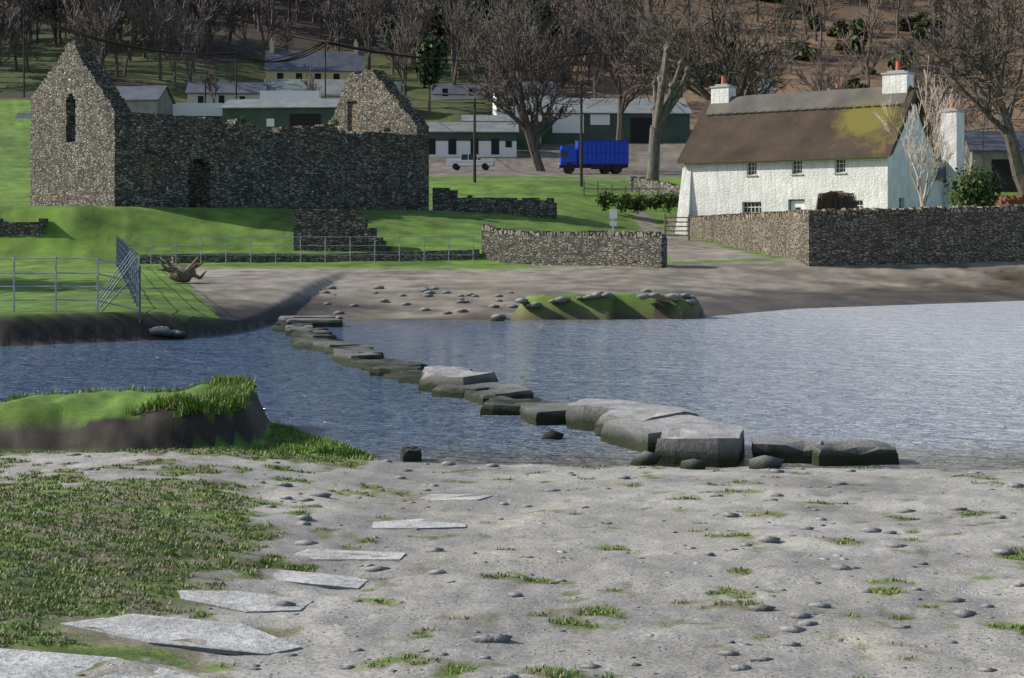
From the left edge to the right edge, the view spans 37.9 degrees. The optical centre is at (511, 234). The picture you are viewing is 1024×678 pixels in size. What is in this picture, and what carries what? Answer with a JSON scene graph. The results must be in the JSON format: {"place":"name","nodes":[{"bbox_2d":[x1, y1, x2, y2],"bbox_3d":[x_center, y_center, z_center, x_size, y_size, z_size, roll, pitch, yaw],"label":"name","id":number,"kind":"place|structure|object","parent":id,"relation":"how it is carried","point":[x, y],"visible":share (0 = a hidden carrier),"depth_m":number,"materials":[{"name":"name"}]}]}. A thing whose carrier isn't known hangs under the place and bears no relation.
{"place":"outdoors","nodes":[
{"label":"outdoors","id":0,"kind":"place"},
{"bbox_2d":[0,0,1023,677],"bbox_3d":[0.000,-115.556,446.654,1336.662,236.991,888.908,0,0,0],"label":"ground","id":1,"kind":"structure","parent":0,"point":[656,572],"depth_m":12.74,"materials":[{"name":"grey sand"}]},
{"bbox_2d":[0,0,33,71],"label":"hillside tree","id":2,"kind":"object","parent":1,"relation":"on","point":[27,23],"visible":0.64,"depth_m":234.99,"materials":[{"name":"brown plant"}]},
{"bbox_2d":[0,0,34,68],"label":"hillside tree","id":3,"kind":"object","parent":1,"relation":"on","point":[14,52],"visible":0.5,"depth_m":237.48,"materials":[{"name":"brown plant"}]},
{"bbox_2d":[0,6,42,64],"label":"hillside tree","id":4,"kind":"object","parent":1,"relation":"on","point":[14,45],"visible":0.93,"depth_m":228.66,"materials":[{"name":"brown plant"}]},
{"bbox_2d":[13,0,46,49],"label":"bare tree","id":5,"kind":"object","parent":1,"relation":"on","point":[29,29],"visible":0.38,"depth_m":255.16,"materials":[{"name":"brown plant"}]},
{"bbox_2d":[26,0,67,45],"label":"bare tree","id":6,"kind":"object","parent":1,"relation":"on","point":[53,28],"visible":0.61,"depth_m":258.92,"materials":[{"name":"brown plant"}]},
{"bbox_2d":[39,0,80,48],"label":"bare tree","id":7,"kind":"object","parent":1,"relation":"on","point":[63,17],"visible":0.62,"depth_m":256.22,"materials":[{"name":"brown plant"}]},
{"bbox_2d":[48,0,71,42],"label":"hillside tree","id":8,"kind":"object","parent":1,"relation":"on","point":[59,31],"visible":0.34,"depth_m":261.12,"materials":[{"name":"brown plant"}]},
{"bbox_2d":[60,0,104,52],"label":"hillside tree","id":9,"kind":"object","parent":1,"relation":"on","point":[76,21],"visible":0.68,"depth_m":226.09,"materials":[{"name":"brown plant"}]},
{"bbox_2d":[60,1,123,71],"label":"hillside tree","id":10,"kind":"object","parent":1,"relation":"on","point":[83,30],"visible":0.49,"depth_m":224.90,"materials":[{"name":"brown plant"}]},
{"bbox_2d":[82,1,123,63],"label":"hillside tree","id":11,"kind":"object","parent":1,"relation":"on","point":[106,28],"visible":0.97,"depth_m":222.83,"materials":[{"name":"brown plant"}]},
{"bbox_2d":[84,0,123,76],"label":"hillside tree","id":12,"kind":"object","parent":1,"relation":"on","point":[108,4],"visible":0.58,"depth_m":229.64,"materials":[{"name":"brown plant"}]},
{"bbox_2d":[79,0,140,65],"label":"hillside tree","id":13,"kind":"object","parent":1,"relation":"on","point":[103,56],"visible":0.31,"depth_m":229.10,"materials":[{"name":"brown plant"}]},
{"bbox_2d":[118,0,149,60],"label":"hillside tree","id":14,"kind":"object","parent":1,"relation":"on","point":[137,2],"visible":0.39,"depth_m":244.45,"materials":[{"name":"brown plant"}]},
{"bbox_2d":[101,0,168,75],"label":"hillside tree","id":15,"kind":"object","parent":1,"relation":"on","point":[130,49],"visible":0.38,"depth_m":233.69,"materials":[{"name":"brown plant"}]},
{"bbox_2d":[120,0,165,57],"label":"hillside tree","id":16,"kind":"object","parent":1,"relation":"on","point":[144,51],"visible":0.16,"depth_m":249.38,"materials":[{"name":"brown plant"}]},
{"bbox_2d":[120,0,188,79],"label":"hillside tree","id":17,"kind":"object","parent":1,"relation":"on","point":[156,27],"visible":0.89,"depth_m":228.72,"materials":[{"name":"brown plant"}]},
{"bbox_2d":[159,0,187,49],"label":"hillside tree","id":18,"kind":"object","parent":1,"relation":"on","point":[163,27],"visible":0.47,"depth_m":252.47,"materials":[{"name":"brown plant"}]},
{"bbox_2d":[160,0,193,85],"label":"hillside tree","id":19,"kind":"object","parent":1,"relation":"on","point":[173,39],"visible":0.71,"depth_m":228.55,"materials":[{"name":"brown plant"}]},
{"bbox_2d":[163,7,192,68],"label":"hillside tree","id":20,"kind":"object","parent":1,"relation":"on","point":[182,31],"visible":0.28,"depth_m":239.33,"materials":[{"name":"brown plant"}]},
{"bbox_2d":[134,0,223,72],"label":"hillside tree","id":21,"kind":"object","parent":1,"relation":"on","point":[209,13],"visible":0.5,"depth_m":238.96,"materials":[{"name":"brown plant"}]},
{"bbox_2d":[157,254,206,282],"bbox_3d":[-11.033,1.140,49.953,1.135,0.967,1.577,0,0,-43],"label":"driftwood stump","id":22,"kind":"object","parent":1,"relation":"on","point":[180,273],"visible":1,"depth_m":49.89,"materials":[{"name":"brown wood"}]},
{"bbox_2d":[166,4,209,81],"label":"hillside tree","id":23,"kind":"object","parent":1,"relation":"on","point":[196,41],"visible":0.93,"depth_m":222.82,"materials":[{"name":"brown plant"}]},
{"bbox_2d":[1,372,383,459],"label":"bank edge grass","id":24,"kind":"structure","parent":1,"relation":"on","point":[229,391],"depth_m":17.25,"materials":[{"name":"green plant"}]},
{"bbox_2d":[185,0,208,50],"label":"hillside tree","id":25,"kind":"object","parent":1,"relation":"on","point":[192,5],"visible":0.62,"depth_m":254.02,"materials":[{"name":"brown plant"}]},
{"bbox_2d":[186,0,224,51],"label":"bare tree","id":26,"kind":"object","parent":1,"relation":"on","point":[211,38],"visible":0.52,"depth_m":256.02,"materials":[{"name":"brown plant"}]},
{"bbox_2d":[194,0,224,54],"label":"bare tree","id":27,"kind":"object","parent":1,"relation":"on","point":[206,27],"visible":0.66,"depth_m":253.18,"materials":[{"name":"brown plant"}]},
{"bbox_2d":[217,0,255,51],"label":"bare tree","id":28,"kind":"object","parent":1,"relation":"on","point":[227,15],"visible":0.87,"depth_m":253.28,"materials":[{"name":"brown plant"}]},
{"bbox_2d":[0,236,473,322],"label":"metal fences","id":29,"kind":"object","parent":1,"relation":"on","point":[127,262],"visible":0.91,"depth_m":41.08,"materials":[{"name":"grey"}]},
{"bbox_2d":[217,0,258,60],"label":"bare tree","id":30,"kind":"object","parent":1,"relation":"on","point":[234,19],"visible":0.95,"depth_m":252.54,"materials":[{"name":"brown plant"}]},
{"bbox_2d":[0,494,491,677],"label":"path slabs","id":31,"kind":"structure","parent":1,"relation":"on","point":[229,638],"depth_m":6.44,"materials":[{"name":"grey stone"}]},
{"bbox_2d":[241,0,282,63],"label":"bare tree","id":32,"kind":"object","parent":1,"relation":"on","point":[259,5],"visible":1,"depth_m":252.03,"materials":[{"name":"brown plant"}]},
{"bbox_2d":[0,42,556,251],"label":"ruined stone building","id":33,"kind":"structure","parent":1,"relation":"on","point":[95,140],"depth_m":80.08,"materials":[{"name":"stone"}]},
{"bbox_2d":[73,40,390,131],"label":"ruin wall weeds","id":34,"kind":"object","parent":33,"relation":"on","point":[335,121],"visible":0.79,"depth_m":83.98,"materials":[{"name":"green plant"}]},
{"bbox_2d":[274,11,297,50],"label":"bare tree","id":35,"kind":"object","parent":1,"relation":"on","point":[286,35],"visible":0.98,"depth_m":250.04,"materials":[{"name":"brown plant"}]},
{"bbox_2d":[299,0,355,50],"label":"bare tree","id":36,"kind":"object","parent":1,"relation":"on","point":[352,2],"visible":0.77,"depth_m":259.62,"materials":[{"name":"brown plant"}]},
{"bbox_2d":[307,0,348,48],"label":"hillside tree","id":37,"kind":"object","parent":1,"relation":"on","point":[331,13],"visible":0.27,"depth_m":269.76,"materials":[{"name":"brown plant"}]},
{"bbox_2d":[312,0,359,50],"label":"bare tree","id":38,"kind":"object","parent":1,"relation":"on","point":[339,31],"visible":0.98,"depth_m":258.80,"materials":[{"name":"brown plant"}]},
{"bbox_2d":[18,10,720,186],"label":"utility poles","id":39,"kind":"object","parent":1,"relation":"on","point":[23,13],"visible":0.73,"depth_m":213.92,"materials":[{"name":"brown wood"}]},
{"bbox_2d":[354,0,395,43],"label":"hillside tree","id":40,"kind":"object","parent":1,"relation":"on","point":[372,34],"visible":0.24,"depth_m":277.50,"materials":[{"name":"brown plant"}]},
{"bbox_2d":[379,10,405,73],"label":"tree","id":41,"kind":"object","parent":1,"relation":"on","point":[391,25],"visible":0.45,"depth_m":253.09,"materials":[{"name":"brown plant"}]},
{"bbox_2d":[379,0,421,68],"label":"bare tree","id":42,"kind":"object","parent":1,"relation":"on","point":[390,8],"visible":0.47,"depth_m":254.88,"materials":[{"name":"brown plant"}]},
{"bbox_2d":[140,176,680,267],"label":"field stone walls","id":43,"kind":"structure","parent":1,"relation":"on","point":[604,248],"depth_m":67.67,"materials":[{"name":"grey stone"}]},
{"bbox_2d":[389,0,434,82],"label":"hillside tree","id":44,"kind":"object","parent":1,"relation":"on","point":[427,15],"visible":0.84,"depth_m":248.32,"materials":[{"name":"brown plant"}]},
{"bbox_2d":[392,0,440,64],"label":"bare tree","id":45,"kind":"object","parent":1,"relation":"on","point":[419,6],"visible":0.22,"depth_m":258.07,"materials":[{"name":"brown plant"}]},
{"bbox_2d":[414,32,448,113],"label":"hillside tree","id":46,"kind":"object","parent":1,"relation":"on","point":[428,69],"visible":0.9,"depth_m":225.33,"materials":[{"name":"green plant"}]},
{"bbox_2d":[414,0,472,82],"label":"hillside tree","id":47,"kind":"object","parent":1,"relation":"on","point":[468,3],"visible":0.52,"depth_m":246.99,"materials":[{"name":"brown plant"}]},
{"bbox_2d":[430,0,460,67],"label":"hillside tree","id":48,"kind":"object","parent":1,"relation":"on","point":[439,33],"visible":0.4,"depth_m":256.95,"materials":[{"name":"brown plant"}]},
{"bbox_2d":[443,3,481,77],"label":"tree","id":49,"kind":"object","parent":1,"relation":"on","point":[449,48],"visible":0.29,"depth_m":250.57,"materials":[{"name":"brown plant"}]},
{"bbox_2d":[446,154,493,169],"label":"white pickup truck","id":50,"kind":"object","parent":1,"relation":"on","point":[464,160],"visible":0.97,"depth_m":166.00,"materials":[{"name":"white metal"}]},
{"bbox_2d":[463,0,494,58],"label":"tree","id":51,"kind":"object","parent":1,"relation":"on","point":[479,10],"visible":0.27,"depth_m":260.44,"materials":[{"name":"brown plant"}]},
{"bbox_2d":[459,3,508,83],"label":"hillside tree","id":52,"kind":"object","parent":1,"relation":"on","point":[484,8],"visible":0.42,"depth_m":243.51,"materials":[{"name":"brown plant"}]},
{"bbox_2d":[456,24,517,79],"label":"hillside tree","id":53,"kind":"object","parent":1,"relation":"on","point":[474,58],"visible":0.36,"depth_m":231.25,"materials":[{"name":"brown plant"}]},
{"bbox_2d":[487,0,516,41],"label":"hillside tree","id":54,"kind":"object","parent":1,"relation":"on","point":[500,4],"visible":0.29,"depth_m":250.74,"materials":[{"name":"brown plant"}]},
{"bbox_2d":[0,446,1023,677],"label":"grass tufts","id":55,"kind":"object","parent":1,"relation":"on","point":[80,569],"visible":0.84,"depth_m":8.87,"materials":[{"name":"green plant"}]},
{"bbox_2d":[0,285,1023,677],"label":"pebbles","id":56,"kind":"object","parent":1,"relation":"on","point":[960,613],"visible":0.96,"depth_m":9.48,"materials":[{"name":"grey stone"}]},
{"bbox_2d":[15,38,1023,191],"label":"background buildings","id":57,"kind":"structure","parent":1,"relation":"on","point":[279,96],"depth_m":198.81,"materials":[{"name":"white paint"}]},
{"bbox_2d":[149,292,898,469],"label":"stepping stones","id":58,"kind":"object","parent":1,"relation":"on","point":[668,436],"visible":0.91,"depth_m":18.45,"materials":[{"name":"grey stone"}]},
{"bbox_2d":[520,0,558,77],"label":"hillside tree","id":59,"kind":"object","parent":1,"relation":"on","point":[549,15],"visible":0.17,"depth_m":240.41,"materials":[{"name":"brown plant"}]},
{"bbox_2d":[514,4,577,81],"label":"hillside tree","id":60,"kind":"object","parent":1,"relation":"on","point":[544,29],"visible":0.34,"depth_m":225.43,"materials":[{"name":"brown plant"}]},
{"bbox_2d":[529,31,571,81],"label":"hillside tree","id":61,"kind":"object","parent":1,"relation":"on","point":[559,43],"visible":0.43,"depth_m":222.29,"materials":[{"name":"brown plant"}]},
{"bbox_2d":[538,0,582,59],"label":"tree","id":62,"kind":"object","parent":1,"relation":"on","point":[557,5],"visible":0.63,"depth_m":252.53,"materials":[{"name":"brown plant"}]},
{"bbox_2d":[550,1,585,80],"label":"hillside tree","id":63,"kind":"object","parent":1,"relation":"on","point":[564,34],"visible":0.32,"depth_m":245.56,"materials":[{"name":"brown plant"}]},
{"bbox_2d":[554,0,583,49],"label":"hillside tree","id":64,"kind":"object","parent":1,"relation":"on","point":[566,39],"visible":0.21,"depth_m":265.12,"materials":[{"name":"brown plant"}]},
{"bbox_2d":[565,18,597,97],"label":"hillside tree","id":65,"kind":"object","parent":1,"relation":"on","point":[580,46],"visible":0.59,"depth_m":232.78,"materials":[{"name":"brown plant"}]},
{"bbox_2d":[558,0,607,61],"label":"tree","id":66,"kind":"object","parent":1,"relation":"on","point":[579,2],"visible":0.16,"depth_m":258.18,"materials":[{"name":"brown plant"}]},
{"bbox_2d":[560,0,616,78],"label":"hillside tree","id":67,"kind":"object","parent":1,"relation":"on","point":[590,6],"visible":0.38,"depth_m":247.74,"materials":[{"name":"brown plant"}]},
{"bbox_2d":[558,140,628,173],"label":"truck","id":68,"kind":"object","parent":1,"relation":"on","point":[607,156],"visible":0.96,"depth_m":148.91,"materials":[{"name":"blue metal"}]},
{"bbox_2d":[575,20,612,97],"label":"hillside tree","id":69,"kind":"object","parent":1,"relation":"on","point":[593,69],"visible":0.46,"depth_m":230.96,"materials":[{"name":"brown plant"}]},
{"bbox_2d":[199,0,1023,194],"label":"bare trees","id":70,"kind":"object","parent":1,"relation":"on","point":[976,52],"visible":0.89,"depth_m":129.08,"materials":[{"name":"brown plant"}]},
{"bbox_2d":[610,209,616,229],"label":"sign post","id":71,"kind":"object","parent":1,"relation":"on","point":[613,215],"visible":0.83,"depth_m":65.82,"materials":[{"name":"metal"}]},
{"bbox_2d":[583,180,689,240],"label":"timber gate and rails","id":72,"kind":"structure","parent":1,"relation":"on","point":[639,189],"depth_m":107.95,"materials":[{"name":"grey wood"}]},
{"bbox_2d":[646,31,691,180],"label":"pollard tree","id":73,"kind":"object","parent":1,"relation":"on","point":[661,112],"visible":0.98,"depth_m":119.35,"materials":[{"name":"brown plant"}]},
{"bbox_2d":[661,0,693,43],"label":"hillside tree","id":74,"kind":"object","parent":1,"relation":"on","point":[673,13],"visible":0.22,"depth_m":252.16,"materials":[{"name":"brown plant"}]},
{"bbox_2d":[666,0,701,43],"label":"hillside tree","id":75,"kind":"object","parent":1,"relation":"on","point":[689,11],"visible":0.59,"depth_m":258.14,"materials":[{"name":"brown plant"}]},
{"bbox_2d":[743,29,791,84],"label":"hillside tree","id":76,"kind":"object","parent":1,"relation":"on","point":[776,57],"visible":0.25,"depth_m":226.12,"materials":[{"name":"brown plant"}]},
{"bbox_2d":[770,10,808,73],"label":"hillside tree","id":77,"kind":"object","parent":1,"relation":"on","point":[786,30],"visible":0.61,"depth_m":249.81,"materials":[{"name":"brown plant"}]},
{"bbox_2d":[777,0,810,39],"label":"hillside tree","id":78,"kind":"object","parent":1,"relation":"on","point":[791,3],"visible":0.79,"depth_m":271.70,"materials":[{"name":"brown plant"}]},
{"bbox_2d":[595,160,1006,213],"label":"garden shrubs","id":79,"kind":"object","parent":1,"relation":"on","point":[977,189],"visible":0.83,"depth_m":70.99,"materials":[{"name":"green plant"}]},
{"bbox_2d":[787,0,817,40],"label":"hillside tree","id":80,"kind":"object","parent":1,"relation":"on","point":[813,13],"visible":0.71,"depth_m":278.88,"materials":[{"name":"brown plant"}]},
{"bbox_2d":[787,42,820,59],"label":"bush","id":81,"kind":"object","parent":1,"relation":"on","point":[803,51],"visible":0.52,"depth_m":261.42,"materials":[{"name":"green plant"}]},
{"bbox_2d":[792,36,840,90],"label":"hillside tree","id":82,"kind":"object","parent":1,"relation":"on","point":[823,68],"visible":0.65,"depth_m":224.21,"materials":[{"name":"brown plant"}]},
{"bbox_2d":[675,61,965,234],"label":"thatched cottage","id":83,"kind":"structure","parent":1,"relation":"on","point":[713,188],"depth_m":88.26,"materials":[{"name":"white paint"}]},
{"bbox_2d":[676,85,940,163],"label":"thatch roof","id":84,"kind":"structure","parent":83,"relation":"on","point":[834,124],"depth_m":88.84,"materials":[{"name":"brown wicker"}]},
{"bbox_2d":[814,0,843,47],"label":"hillside tree","id":85,"kind":"object","parent":1,"relation":"on","point":[825,13],"visible":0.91,"depth_m":273.01,"materials":[{"name":"brown plant"}]},
{"bbox_2d":[815,191,857,209],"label":"weeping shrub","id":86,"kind":"object","parent":1,"relation":"on","point":[838,200],"visible":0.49,"depth_m":69.49,"materials":[{"name":"brown plant"}]},
{"bbox_2d":[826,20,848,36],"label":"bush","id":87,"kind":"object","parent":1,"relation":"on","point":[832,31],"visible":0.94,"depth_m":282.17,"materials":[{"name":"green plant"}]},
{"bbox_2d":[667,204,1023,266],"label":"garden stone wall","id":88,"kind":"structure","parent":1,"relation":"on","point":[895,236],"depth_m":65.61,"materials":[{"name":"grey stone"}]},
{"bbox_2d":[833,34,867,52],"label":"bush","id":89,"kind":"object","parent":1,"relation":"on","point":[854,42],"visible":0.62,"depth_m":267.10,"materials":[{"name":"green plant"}]},
{"bbox_2d":[841,77,868,88],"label":"bush","id":90,"kind":"object","parent":1,"relation":"on","point":[853,82],"visible":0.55,"depth_m":235.63,"materials":[{"name":"green plant"}]},
{"bbox_2d":[848,17,869,35],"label":"bush","id":91,"kind":"object","parent":1,"relation":"on","point":[855,29],"visible":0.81,"depth_m":282.12,"materials":[{"name":"green plant"}]},
{"bbox_2d":[836,0,896,87],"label":"hillside tree","id":92,"kind":"object","parent":1,"relation":"on","point":[873,14],"visible":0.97,"depth_m":236.52,"materials":[{"name":"brown plant"}]},
{"bbox_2d":[882,0,901,37],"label":"hillside tree","id":93,"kind":"object","parent":1,"relation":"on","point":[896,17],"visible":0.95,"depth_m":281.53,"materials":[{"name":"brown plant"}]},
{"bbox_2d":[888,45,917,69],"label":"bush","id":94,"kind":"object","parent":1,"relation":"on","point":[905,63],"visible":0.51,"depth_m":252.81,"materials":[{"name":"green plant"}]},
{"bbox_2d":[894,15,913,31],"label":"bush","id":95,"kind":"object","parent":1,"relation":"on","point":[903,24],"visible":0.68,"depth_m":290.85,"materials":[{"name":"green plant"}]},
{"bbox_2d":[895,0,914,34],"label":"hillside tree","id":96,"kind":"object","parent":1,"relation":"on","point":[902,9],"visible":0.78,"depth_m":287.83,"materials":[{"name":"brown plant"}]},
{"bbox_2d":[909,12,927,22],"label":"bush","id":97,"kind":"object","parent":1,"relation":"on","point":[918,17],"visible":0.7,"depth_m":302.85,"materials":[{"name":"green plant"}]},
{"bbox_2d":[873,56,966,207],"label":"bare tree","id":98,"kind":"object","parent":1,"relation":"on","point":[936,149],"visible":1,"depth_m":73.55,"materials":[{"name":"beige plant"}]},
{"bbox_2d":[910,20,938,39],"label":"bush","id":99,"kind":"object","parent":1,"relation":"on","point":[917,28],"visible":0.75,"depth_m":279.58,"materials":[{"name":"green plant"}]},
{"bbox_2d":[924,0,982,84],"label":"hillside tree","id":100,"kind":"object","parent":1,"relation":"on","point":[951,2],"visible":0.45,"depth_m":240.49,"materials":[{"name":"brown plant"}]},
{"bbox_2d":[935,0,974,39],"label":"hillside tree","id":101,"kind":"object","parent":1,"relation":"on","point":[959,2],"visible":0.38,"depth_m":270.87,"materials":[{"name":"brown plant"}]},
{"bbox_2d":[977,11,1022,71],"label":"hillside tree","id":102,"kind":"object","parent":1,"relation":"on","point":[1004,38],"visible":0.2,"depth_m":241.33,"materials":[{"name":"brown plant"}]},
{"bbox_2d":[990,195,1023,205],"bbox_3d":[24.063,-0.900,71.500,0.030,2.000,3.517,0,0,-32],"label":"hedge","id":103,"kind":"object","parent":1,"relation":"on","point":[1011,199],"visible":0.25,"depth_m":71.71,"materials":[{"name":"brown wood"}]},
{"bbox_2d":[0,301,1023,469],"bbox_3d":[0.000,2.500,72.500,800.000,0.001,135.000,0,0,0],"label":"river water","id":104,"kind":"structure","parent":0,"point":[927,386],"depth_m":26.47,"materials":[{"name":"blue liquid"}]},
{"bbox_2d":[805,14,825,30],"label":"bush","id":105,"kind":"object","parent":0,"point":[810,24],"visible":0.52,"depth_m":290.35,"materials":[{"name":"green plant"}]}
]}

